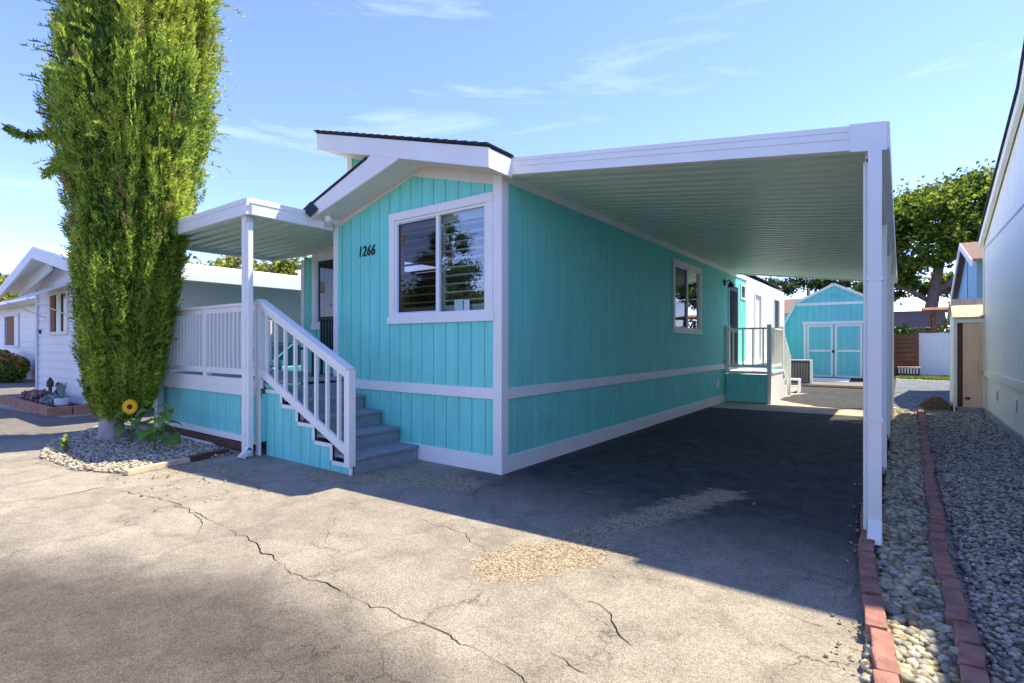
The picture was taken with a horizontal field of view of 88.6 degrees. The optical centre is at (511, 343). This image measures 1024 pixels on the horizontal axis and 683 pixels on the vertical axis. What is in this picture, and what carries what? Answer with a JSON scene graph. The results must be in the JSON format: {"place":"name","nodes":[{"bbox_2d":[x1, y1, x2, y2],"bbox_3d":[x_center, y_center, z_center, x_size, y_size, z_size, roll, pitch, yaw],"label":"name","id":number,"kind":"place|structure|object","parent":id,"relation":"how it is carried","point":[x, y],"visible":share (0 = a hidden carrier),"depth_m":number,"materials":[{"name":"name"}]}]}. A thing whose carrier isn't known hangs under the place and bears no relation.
{"place":"outdoors","nodes":[
{"label":"outdoors","id":0,"kind":"place"},
{"bbox_2d":[0,396,92,417],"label":"neighbour path","id":1,"kind":"structure","parent":0,"point":[3,406],"depth_m":11.25,"materials":[{"name":"concrete"}]},
{"bbox_2d":[0,395,91,416],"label":"brick planter","id":2,"kind":"object","parent":1,"relation":"on","point":[70,408],"visible":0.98,"depth_m":10.93,"materials":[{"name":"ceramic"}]},
{"bbox_2d":[21,389,46,400],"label":"purple succulent","id":3,"kind":"object","parent":2,"relation":"in","point":[25,394],"visible":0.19,"depth_m":12.37,"materials":[{"name":"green plant"}]},
{"bbox_2d":[28,390,56,403],"bbox_3d":[-10.763,1.234,12.008,0.817,0.359,0.514,0,0,36],"label":"purple succulent","id":4,"kind":"object","parent":2,"relation":"in","point":[35,396],"visible":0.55,"depth_m":11.86,"materials":[{"name":"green plant"}]},
{"bbox_2d":[46,377,53,391],"bbox_3d":[-11.020,1.070,12.528,0.129,0.560,0.129,0,0,14],"label":"garden ornament","id":5,"kind":"object","parent":2,"relation":"on","point":[50,383],"visible":0.63,"depth_m":12.50,"materials":[{"name":"grey metal"}]},
{"bbox_2d":[39,394,64,406],"bbox_3d":[-10.077,1.252,11.524,0.753,0.325,0.463,0,0,36],"label":"grey succulent","id":6,"kind":"object","parent":2,"relation":"in","point":[48,400],"visible":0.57,"depth_m":11.36,"materials":[{"name":"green plant"}]},
{"bbox_2d":[54,382,68,406],"bbox_3d":[-9.679,1.072,11.287,0.302,0.557,0.253,0,0,36],"label":"potted agave","id":7,"kind":"object","parent":2,"relation":"on","point":[61,401],"visible":0.96,"depth_m":11.24,"materials":[{"name":"white ceramic"}]},
{"bbox_2d":[39,425,234,473],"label":"border gravel","id":8,"kind":"structure","parent":0,"point":[92,454],"depth_m":6.97,"materials":[{"name":"grey gravel"}]},
{"bbox_2d":[59,434,70,451],"bbox_3d":[-5.927,1.320,6.966,0.110,0.264,0.124,0,0,-31],"label":"weed sprout","id":9,"kind":"object","parent":8,"relation":"on","point":[65,444],"visible":0.93,"depth_m":6.95,"materials":[{"name":"green plant"}]},
{"bbox_2d":[113,399,152,442],"bbox_3d":[-5.512,1.112,7.645,0.491,0.638,0.523,0,0,-32],"label":"sunflower","id":10,"kind":"object","parent":8,"relation":"on","point":[130,406],"visible":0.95,"depth_m":7.57,"materials":[{"name":"green plant"}]},
{"bbox_2d":[134,400,176,449],"bbox_3d":[-4.797,1.091,7.059,0.537,0.681,0.496,0,0,36],"label":"sunflower","id":11,"kind":"object","parent":8,"relation":"on","point":[142,434],"visible":1,"depth_m":7.03,"materials":[{"name":"green plant"}]},
{"bbox_2d":[147,409,182,443],"bbox_3d":[-4.994,1.186,7.573,0.443,0.492,0.510,0,0,-39],"label":"sunflower","id":12,"kind":"object","parent":8,"relation":"on","point":[176,436],"visible":0.73,"depth_m":7.52,"materials":[{"name":"green plant"}]},
{"bbox_2d":[188,448,228,461],"bbox_3d":[-3.869,1.415,6.702,0.085,0.070,0.517,0,0,22],"label":"timber edge","id":13,"kind":"object","parent":8,"relation":"on","point":[201,456],"visible":0.89,"depth_m":6.64,"materials":[{"name":"brown wood"}]},
{"bbox_2d":[0,371,952,682],"bbox_3d":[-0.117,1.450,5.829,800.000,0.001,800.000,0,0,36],"label":"ground","id":14,"kind":"structure","parent":0,"point":[690,547],"depth_m":3.45,"materials":[{"name":"concrete"}]},
{"bbox_2d":[0,271,25,301],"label":"leafy tree","id":15,"kind":"object","parent":14,"relation":"on","point":[7,296],"visible":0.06,"depth_m":43.77,"materials":[{"name":"green plant"}]},
{"bbox_2d":[0,351,30,382],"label":"flowering bush","id":16,"kind":"object","parent":14,"relation":"on","point":[13,367],"visible":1,"depth_m":19.58,"materials":[{"name":"green plant"}]},
{"bbox_2d":[0,296,34,379],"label":"pale home","id":17,"kind":"object","parent":14,"relation":"on","point":[17,330],"visible":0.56,"depth_m":21.75,"materials":[{"name":"white wood"}]},
{"bbox_2d":[4,313,18,347],"bbox_3d":[-21.687,-0.575,22.742,2.600,1.450,0.030,0,0,37],"label":"window frame","id":18,"kind":"structure","parent":17,"relation":"in","point":[15,314],"depth_m":22.55,"materials":[{"name":"white wood"}]},
{"bbox_2d":[0,0,246,440],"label":"cypress tree","id":19,"kind":"object","parent":14,"relation":"on","point":[128,112],"visible":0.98,"depth_m":7.40,"materials":[{"name":"green plant"}]},
{"bbox_2d":[0,246,300,407],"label":"white home","id":20,"kind":"object","parent":14,"relation":"on","point":[41,275],"visible":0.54,"depth_m":12.71,"materials":[{"name":"white wood"}]},
{"bbox_2d":[49,290,68,334],"bbox_3d":[-10.971,-0.750,12.722,1.490,1.040,0.070,0,0,37],"label":"window","id":21,"kind":"structure","parent":20,"relation":"in","point":[58,322],"depth_m":12.69,"materials":[{"name":"white"}]},
{"bbox_2d":[123,457,189,475],"bbox_3d":[-4.117,1.420,6.114,0.085,0.060,0.720,0,0,23],"label":"timber edge","id":22,"kind":"object","parent":14,"relation":"on","point":[147,468],"visible":1,"depth_m":6.05,"materials":[{"name":"beige wood"}]},
{"bbox_2d":[183,254,310,275],"bbox_3d":[-12.286,-1.767,25.613,12.178,6.434,4.690,0,0,1],"label":"leafy tree","id":23,"kind":"object","parent":14,"relation":"on","point":[287,266],"visible":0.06,"depth_m":24.53,"materials":[{"name":"green plant"}]},
{"bbox_2d":[155,197,418,475],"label":"front deck","id":24,"kind":"structure","parent":14,"relation":"on","point":[245,415],"depth_m":6.89,"materials":[{"name":"white wood"}]},
{"bbox_2d":[206,343,300,393],"bbox_3d":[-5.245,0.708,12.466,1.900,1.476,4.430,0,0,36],"label":"patio chair","id":25,"kind":"object","parent":24,"relation":"on","point":[280,359],"visible":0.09,"depth_m":11.70,"materials":[{"name":"teal paint"}]},
{"bbox_2d":[298,316,332,376],"bbox_3d":[-3.102,0.025,8.352,0.540,0.950,0.505,0,0,36],"label":"deck chair","id":26,"kind":"object","parent":24,"relation":"on","point":[326,330],"visible":0.37,"depth_m":8.56,"materials":[{"name":"metal"}]},
{"bbox_2d":[10,462,825,682],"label":"asphalt cracks","id":27,"kind":"object","parent":14,"relation":"on","point":[389,608],"visible":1,"depth_m":3.07,"materials":[{"name":"black asphalt"}]},
{"bbox_2d":[108,464,862,656],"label":"loose stones","id":28,"kind":"object","parent":14,"relation":"on","point":[815,605],"visible":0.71,"depth_m":4.54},
{"bbox_2d":[301,130,784,474],"bbox_3d":[2.860,-0.740,14.353,5.845,4.380,18.155,0,0,36],"label":"mobile home","id":29,"kind":"object","parent":14,"relation":"on","point":[534,324],"visible":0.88,"depth_m":6.93,"materials":[{"name":"teal wood"}]},
{"bbox_2d":[302,201,339,226],"bbox_3d":[-2.633,-1.810,7.359,0.295,0.320,0.494,0,0,36],"label":"security light","id":30,"kind":"object","parent":29,"relation":"attached to","point":[310,208],"visible":0.99,"depth_m":7.26,"materials":[{"name":"grey"}]},
{"bbox_2d":[311,251,332,329],"bbox_3d":[-3.037,-0.940,9.162,1.380,1.360,0.176,0,0,37],"label":"wing window","id":31,"kind":"structure","parent":29,"relation":"in","point":[327,257],"depth_m":9.44,"materials":[{"name":"white plastic"}]},
{"bbox_2d":[387,192,493,323],"bbox_3d":[-0.888,-0.980,6.426,1.790,1.440,0.136,0,0,37],"label":"front window","id":32,"kind":"structure","parent":29,"relation":"in","point":[439,215],"depth_m":6.40,"materials":[{"name":"white plastic"}]},
{"bbox_2d":[672,258,701,334],"bbox_3d":[3.602,-0.935,10.908,0.156,1.450,1.830,0,0,37],"label":"side window","id":33,"kind":"structure","parent":29,"relation":"in","point":[693,274],"depth_m":11.05,"materials":[{"name":"white plastic"}]},
{"bbox_2d":[730,287,737,368],"bbox_3d":[5.862,-0.435,13.845,0.115,2.170,0.900,0,0,37],"label":"security door","id":34,"kind":"structure","parent":29,"relation":"in","point":[734,290],"depth_m":13.92,"materials":[{"name":"black paint"}]},
{"bbox_2d":[740,283,745,299],"bbox_3d":[6.456,-1.455,14.711,0.060,0.430,0.540,0,0,37],"label":"high window","id":35,"kind":"structure","parent":29,"relation":"in","point":[741,288],"depth_m":14.70,"materials":[{"name":"grey"}]},
{"bbox_2d":[756,296,759,359],"bbox_3d":[7.584,-0.500,16.303,0.040,2.000,0.800,0,0,37],"label":"rear door","id":36,"kind":"structure","parent":29,"relation":"in","point":[757,297],"depth_m":16.36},
{"bbox_2d":[775,301,777,327],"bbox_3d":[9.394,-1.025,18.757,0.030,1.050,0.900,0,0,37],"label":"rear window","id":37,"kind":"structure","parent":29,"relation":"in","point":[776,302],"depth_m":18.92,"materials":[{"name":"grey glass"}]},
{"bbox_2d":[502,121,896,546],"bbox_3d":[4.302,-0.298,8.841,3.480,3.497,10.500,0,0,36],"label":"carport","id":38,"kind":"object","parent":14,"relation":"on","point":[814,203],"visible":0.88,"depth_m":5.47,"materials":[{"name":"metal"}]},
{"bbox_2d":[710,386,862,415],"bbox_3d":[8.871,1.446,15.412,3.650,0.001,10.700,0,0,36],"label":"concrete apron","id":39,"kind":"object","parent":14,"relation":"on","point":[782,406],"depth_m":11.96,"materials":[{"name":"beige concrete"}]},
{"bbox_2d":[726,324,790,403],"bbox_3d":[6.642,0.490,14.042,1.045,1.920,2.885,0,0,36],"label":"side porch","id":40,"kind":"object","parent":39,"relation":"on","point":[755,385],"visible":0.99,"depth_m":13.05,"materials":[{"name":"white wood"}]},
{"bbox_2d":[783,378,800,392],"bbox_3d":[8.408,1.245,15.786,0.420,0.410,0.550,0,0,36],"label":"step stool","id":41,"kind":"object","parent":39,"relation":"on","point":[798,386],"visible":0.68,"depth_m":15.66,"materials":[{"name":"white plastic"}]},
{"bbox_2d":[780,393,862,409],"bbox_3d":[8.808,1.442,14.333,2.474,0.001,6.298,0,0,36],"label":"asphalt patch","id":42,"kind":"object","parent":39,"relation":"on","point":[845,401],"visible":0.56,"depth_m":13.40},
{"bbox_2d":[791,381,862,388],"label":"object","id":43,"kind":"structure","parent":39,"relation":"on","point":[854,384],"depth_m":17.56,"materials":[{"name":"white concrete"}]},
{"bbox_2d":[791,359,812,383],"bbox_3d":[10.114,1.000,18.411,0.840,0.900,0.800,0,0,36],"label":"air conditioner","id":44,"kind":"object","parent":43,"relation":"on","point":[802,369],"visible":0.56,"depth_m":18.06,"materials":[{"name":"metal"}]},
{"bbox_2d":[813,377,850,381],"bbox_3d":[11.597,1.308,19.180,1.250,0.075,1.000,0,0,36],"label":"ramp mat","id":45,"kind":"object","parent":43,"relation":"on","point":[832,379],"visible":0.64,"depth_m":19.05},
{"bbox_2d":[794,387,862,394],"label":"asphalt repair","id":46,"kind":"structure","parent":39,"relation":"on","point":[831,391],"depth_m":15.89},
{"bbox_2d":[762,276,861,297],"bbox_3d":[15.758,-1.347,27.990,4.660,5.593,2.559,0,0,14],"label":"tree","id":47,"kind":"object","parent":14,"relation":"on","point":[790,285],"visible":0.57,"depth_m":27.76,"materials":[{"name":"green plant"}]},
{"bbox_2d":[858,539,873,556],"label":"edging brick","id":48,"kind":"object","parent":14,"relation":"on","point":[865,546],"visible":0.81,"depth_m":3.52,"materials":[{"name":"red brick"}]},
{"bbox_2d":[859,551,875,565],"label":"edging brick","id":49,"kind":"object","parent":14,"relation":"on","point":[867,558],"visible":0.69,"depth_m":3.35,"materials":[{"name":"red brick"}]},
{"bbox_2d":[860,530,874,550],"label":"edging brick","id":50,"kind":"object","parent":14,"relation":"on","point":[863,535],"visible":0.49,"depth_m":3.70,"materials":[{"name":"red brick"}]},
{"bbox_2d":[859,563,877,579],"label":"edging brick","id":51,"kind":"object","parent":14,"relation":"on","point":[867,570],"visible":0.71,"depth_m":3.15,"materials":[{"name":"red brick"}]},
{"bbox_2d":[859,577,880,597],"bbox_3d":[2.031,1.398,2.980,0.090,0.075,0.190,0,-1,30],"label":"edging brick","id":52,"kind":"object","parent":14,"relation":"on","point":[868,586],"visible":0.74,"depth_m":2.94,"materials":[{"name":"red brick"}]},
{"bbox_2d":[862,594,884,616],"bbox_3d":[1.917,1.406,2.784,0.090,0.075,0.189,-4,-2,30],"label":"edging brick","id":53,"kind":"object","parent":14,"relation":"on","point":[873,602],"visible":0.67,"depth_m":2.78,"materials":[{"name":"red brick"}]},
{"bbox_2d":[894,330,902,361],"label":"shrub","id":54,"kind":"object","parent":14,"relation":"on","point":[895,332],"visible":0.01,"depth_m":27.03,"materials":[{"name":"green plant"}]},
{"bbox_2d":[894,331,918,374],"bbox_3d":[15.481,0.450,24.218,5.200,2.000,0.120,0,0,36],"label":"wood fence","id":55,"kind":"object","parent":14,"relation":"on","point":[912,350],"visible":0.26,"depth_m":22.88,"materials":[{"name":"brown wood"}]},
{"bbox_2d":[894,323,921,366],"bbox_3d":[20.593,0.154,27.793,2.291,2.555,2.532,0,0,36],"label":"shrub","id":56,"kind":"object","parent":14,"relation":"on","point":[905,328],"visible":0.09,"depth_m":27.50,"materials":[{"name":"green plant"}]},
{"bbox_2d":[896,327,929,366],"bbox_3d":[20.568,0.315,26.611,2.057,2.348,2.072,0,0,-32],"label":"shrub","id":57,"kind":"object","parent":14,"relation":"on","point":[912,333],"visible":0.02,"depth_m":26.40,"materials":[{"name":"green plant"}]},
{"bbox_2d":[894,311,947,366],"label":"house","id":58,"kind":"structure","parent":14,"relation":"on","point":[917,319],"depth_m":29.83,"materials":[{"name":"grey"}]},
{"bbox_2d":[849,158,994,307],"bbox_3d":[27.704,-4.825,31.164,13.521,12.632,8.952,0,0,36],"label":"oak tree","id":59,"kind":"object","parent":14,"relation":"on","point":[954,207],"visible":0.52,"depth_m":30.78,"materials":[{"name":"green plant"}]},
{"bbox_2d":[919,331,949,375],"bbox_3d":[19.700,0.410,21.531,4.820,1.920,0.100,0,0,36],"label":"white fence","id":60,"kind":"object","parent":14,"relation":"on","point":[934,353],"visible":0.22,"depth_m":22.61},
{"bbox_2d":[922,307,949,332],"bbox_3d":[20.625,-0.175,24.193,2.700,3.250,2.600,0,0,36],"label":"pergola","id":61,"kind":"object","parent":14,"relation":"on","point":[933,311],"visible":0.13,"depth_m":23.97,"materials":[{"name":"brown wood"}]},
{"bbox_2d":[936,318,949,332],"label":"shrub","id":62,"kind":"object","parent":14,"relation":"on","point":[942,326],"visible":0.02,"depth_m":27.07,"materials":[{"name":"green plant"}]},
{"bbox_2d":[895,407,1023,682],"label":"gravel","id":63,"kind":"structure","parent":14,"relation":"on","point":[951,541],"depth_m":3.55,"materials":[{"name":"grey gravel"}]},
{"bbox_2d":[858,408,960,682],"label":"river pebbles","id":64,"kind":"object","parent":63,"relation":"on","point":[929,654],"visible":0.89,"depth_m":3.18,"materials":[{"name":"stone"}]},
{"bbox_2d":[864,608,887,633],"bbox_3d":[1.807,1.395,2.608,0.090,0.075,0.194,-3,-3,33],"label":"edging brick","id":65,"kind":"object","parent":64,"relation":"on","point":[875,619],"visible":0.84,"depth_m":2.58,"materials":[{"name":"red brick"}]},
{"bbox_2d":[869,627,896,656],"bbox_3d":[1.718,1.406,2.436,0.090,0.075,0.190,3,4,31],"label":"edging brick","id":66,"kind":"object","parent":64,"relation":"on","point":[881,639],"visible":0.66,"depth_m":2.43,"materials":[{"name":"red brick"}]},
{"bbox_2d":[870,647,901,682],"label":"edging brick","id":67,"kind":"object","parent":64,"relation":"on","point":[884,660],"visible":0.82,"depth_m":2.26,"materials":[{"name":"red brick"}]},
{"bbox_2d":[872,669,899,682],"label":"edging brick","id":68,"kind":"object","parent":64,"relation":"on","point":[879,676],"visible":1,"depth_m":2.15,"materials":[{"name":"red brick"}]},
{"bbox_2d":[821,408,1010,671],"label":"fallen leaves","id":69,"kind":"object","parent":64,"relation":"on","point":[855,637],"visible":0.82,"depth_m":3.95,"materials":[{"name":"brown plant"}]},
{"bbox_2d":[924,458,932,462],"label":"edging brick","id":70,"kind":"object","parent":64,"relation":"on","point":[927,460],"visible":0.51,"depth_m":6.12,"materials":[{"name":"red brick"}]},
{"bbox_2d":[924,486,937,492],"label":"edging brick","id":71,"kind":"object","parent":64,"relation":"on","point":[930,488],"visible":0.52,"depth_m":4.95,"materials":[{"name":"red brick"}]},
{"bbox_2d":[929,508,943,519],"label":"edging brick","id":72,"kind":"object","parent":64,"relation":"on","point":[936,512],"visible":0.7,"depth_m":4.23,"materials":[{"name":"red brick"}]},
{"bbox_2d":[928,531,945,544],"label":"edging brick","id":73,"kind":"object","parent":64,"relation":"on","point":[936,536],"visible":0.66,"depth_m":3.72,"materials":[{"name":"red brick"}]},
{"bbox_2d":[929,524,945,533],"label":"edging brick","id":74,"kind":"object","parent":64,"relation":"on","point":[938,528],"visible":0.53,"depth_m":3.90,"materials":[{"name":"red brick"}]},
{"bbox_2d":[930,540,948,552],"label":"edging brick","id":75,"kind":"object","parent":64,"relation":"on","point":[939,545],"visible":0.63,"depth_m":3.55,"materials":[{"name":"red brick"}]},
{"bbox_2d":[931,549,952,565],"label":"edging brick","id":76,"kind":"object","parent":64,"relation":"on","point":[940,555],"visible":0.51,"depth_m":3.39,"materials":[{"name":"red brick"}]},
{"bbox_2d":[933,560,955,578],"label":"edging brick","id":77,"kind":"object","parent":64,"relation":"on","point":[943,568],"visible":0.73,"depth_m":3.17,"materials":[{"name":"red brick"}]},
{"bbox_2d":[940,576,962,593],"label":"edging brick","id":78,"kind":"object","parent":64,"relation":"on","point":[950,583],"visible":0.57,"depth_m":3.00,"materials":[{"name":"red brick"}]},
{"bbox_2d":[941,588,967,608],"bbox_3d":[2.392,1.403,2.841,0.090,0.075,0.199,-3,1,33],"label":"edging brick","id":79,"kind":"object","parent":64,"relation":"on","point":[952,596],"visible":0.6,"depth_m":2.83,"materials":[{"name":"red brick"}]},
{"bbox_2d":[945,603,968,626],"bbox_3d":[2.266,1.396,2.674,0.090,0.075,0.188,-2,-5,40],"label":"edging brick","id":80,"kind":"object","parent":64,"relation":"on","point":[953,612],"visible":0.74,"depth_m":2.63,"materials":[{"name":"red brick"}]},
{"bbox_2d":[957,642,986,670],"bbox_3d":[2.028,1.400,2.313,0.090,0.075,0.191,-5,-3,42],"label":"edging brick","id":81,"kind":"object","parent":64,"relation":"on","point":[970,655],"visible":0.76,"depth_m":2.29,"materials":[{"name":"red brick"}]},
{"bbox_2d":[960,664,989,682],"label":"edging brick","id":82,"kind":"object","parent":64,"relation":"on","point":[968,674],"visible":0.98,"depth_m":2.16,"materials":[{"name":"red brick"}]},
{"bbox_2d":[921,450,930,455],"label":"edging brick","id":83,"kind":"object","parent":63,"relation":"on","point":[925,452],"visible":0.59,"depth_m":6.59,"materials":[{"name":"red brick"}]},
{"bbox_2d":[922,455,931,460],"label":"edging brick","id":84,"kind":"object","parent":63,"relation":"on","point":[926,456],"visible":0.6,"depth_m":6.33,"materials":[{"name":"red brick"}]},
{"bbox_2d":[922,469,934,474],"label":"edging brick","id":85,"kind":"object","parent":63,"relation":"on","point":[928,471],"visible":0.56,"depth_m":5.62,"materials":[{"name":"red brick"}]},
{"bbox_2d":[923,473,934,479],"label":"edging brick","id":86,"kind":"object","parent":63,"relation":"on","point":[928,475],"visible":0.53,"depth_m":5.44,"materials":[{"name":"red brick"}]},
{"bbox_2d":[923,462,934,467],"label":"edging brick","id":87,"kind":"object","parent":63,"relation":"on","point":[929,463],"visible":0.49,"depth_m":5.97,"materials":[{"name":"red brick"}]},
{"bbox_2d":[924,465,934,474],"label":"edging brick","id":88,"kind":"object","parent":63,"relation":"on","point":[930,467],"visible":0.58,"depth_m":5.78,"materials":[{"name":"red brick"}]},
{"bbox_2d":[924,477,935,482],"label":"edging brick","id":89,"kind":"object","parent":63,"relation":"on","point":[930,479],"visible":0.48,"depth_m":5.28,"materials":[{"name":"red brick"}]},
{"bbox_2d":[924,480,936,487],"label":"edging brick","id":90,"kind":"object","parent":63,"relation":"on","point":[929,483],"visible":0.56,"depth_m":5.13,"materials":[{"name":"red brick"}]},
{"bbox_2d":[925,490,939,499],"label":"edging brick","id":91,"kind":"object","parent":63,"relation":"on","point":[932,494],"visible":0.64,"depth_m":4.75,"materials":[{"name":"red brick"}]},
{"bbox_2d":[926,497,939,505],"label":"edging brick","id":92,"kind":"object","parent":63,"relation":"on","point":[931,499],"visible":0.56,"depth_m":4.59,"materials":[{"name":"red brick"}]},
{"bbox_2d":[928,501,942,510],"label":"edging brick","id":93,"kind":"object","parent":63,"relation":"on","point":[934,505],"visible":0.58,"depth_m":4.41,"materials":[{"name":"red brick"}]},
{"bbox_2d":[930,515,945,525],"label":"edging brick","id":94,"kind":"object","parent":63,"relation":"on","point":[937,520],"visible":0.58,"depth_m":4.05,"materials":[{"name":"red brick"}]},
{"bbox_2d":[953,620,980,647],"bbox_3d":[2.154,1.393,2.489,0.090,0.075,0.200,3,-2,37],"label":"edging brick","id":95,"kind":"object","parent":63,"relation":"on","point":[963,632],"visible":0.71,"depth_m":2.45,"materials":[{"name":"red brick"}]},
{"bbox_2d":[947,298,982,412],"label":"wooden shed","id":96,"kind":"structure","parent":14,"relation":"on","point":[965,317],"depth_m":11.10,"materials":[{"name":"brown wood"}]},
{"bbox_2d":[950,242,982,298],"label":"blue house","id":97,"kind":"structure","parent":14,"relation":"on","point":[967,283],"depth_m":13.50,"materials":[{"name":"blue wood"}]},
{"bbox_2d":[976,40,1023,445],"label":"neighbour home","id":98,"kind":"object","parent":14,"relation":"on","point":[1000,238],"visible":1,"depth_m":8.55,"materials":[{"name":"white"}]},
{"bbox_2d":[0,0,1023,330],"label":"sky","id":99,"kind":"structure","parent":0,"point":[522,78],"materials":[{"name":"blue"}]},
{"bbox_2d":[784,299,799,320],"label":"house","id":100,"kind":"structure","parent":0,"point":[788,304],"depth_m":25.34,"materials":[{"name":"pink paint"}]},
{"bbox_2d":[784,283,862,380],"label":"barn shed","id":101,"kind":"structure","parent":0,"point":[823,329],"depth_m":19.84,"materials":[{"name":"teal wood"}]},
{"bbox_2d":[807,325,833,376],"bbox_3d":[11.762,0.260,20.016,0.900,1.980,0.120,0,0,37],"label":"door","id":102,"kind":"structure","parent":101,"relation":"in","point":[820,350],"depth_m":20.00,"materials":[{"name":"wood"}]},
{"bbox_2d":[835,324,861,377],"bbox_3d":[12.497,0.260,19.496,0.860,1.980,0.080,0,0,37],"label":"door","id":103,"kind":"structure","parent":101,"relation":"in","point":[848,337],"depth_m":19.48,"materials":[{"name":"teal wood"}]},
{"bbox_2d":[894,379,949,408],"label":"gravel yard","id":104,"kind":"structure","parent":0,"point":[911,393],"depth_m":15.96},
{"bbox_2d":[919,396,952,410],"bbox_3d":[9.534,1.318,11.806,0.635,0.343,1.381,0,0,36],"label":"leaf pile","id":105,"kind":"object","parent":104,"relation":"on","point":[936,403],"visible":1,"depth_m":11.53,"materials":[{"name":"brown plant"}]},
{"bbox_2d":[896,374,949,380],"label":"verge","id":106,"kind":"structure","parent":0,"point":[921,379],"depth_m":21.36,"materials":[{"name":"green plant"}]},
{"bbox_2d":[897,366,920,375],"bbox_3d":[16.897,1.210,22.349,0.800,0.480,0.400,0,0,36],"label":"garden bench","id":107,"kind":"object","parent":106,"relation":"on","point":[914,368],"visible":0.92,"depth_m":22.17,"materials":[{"name":"beige wood"}]}
]}

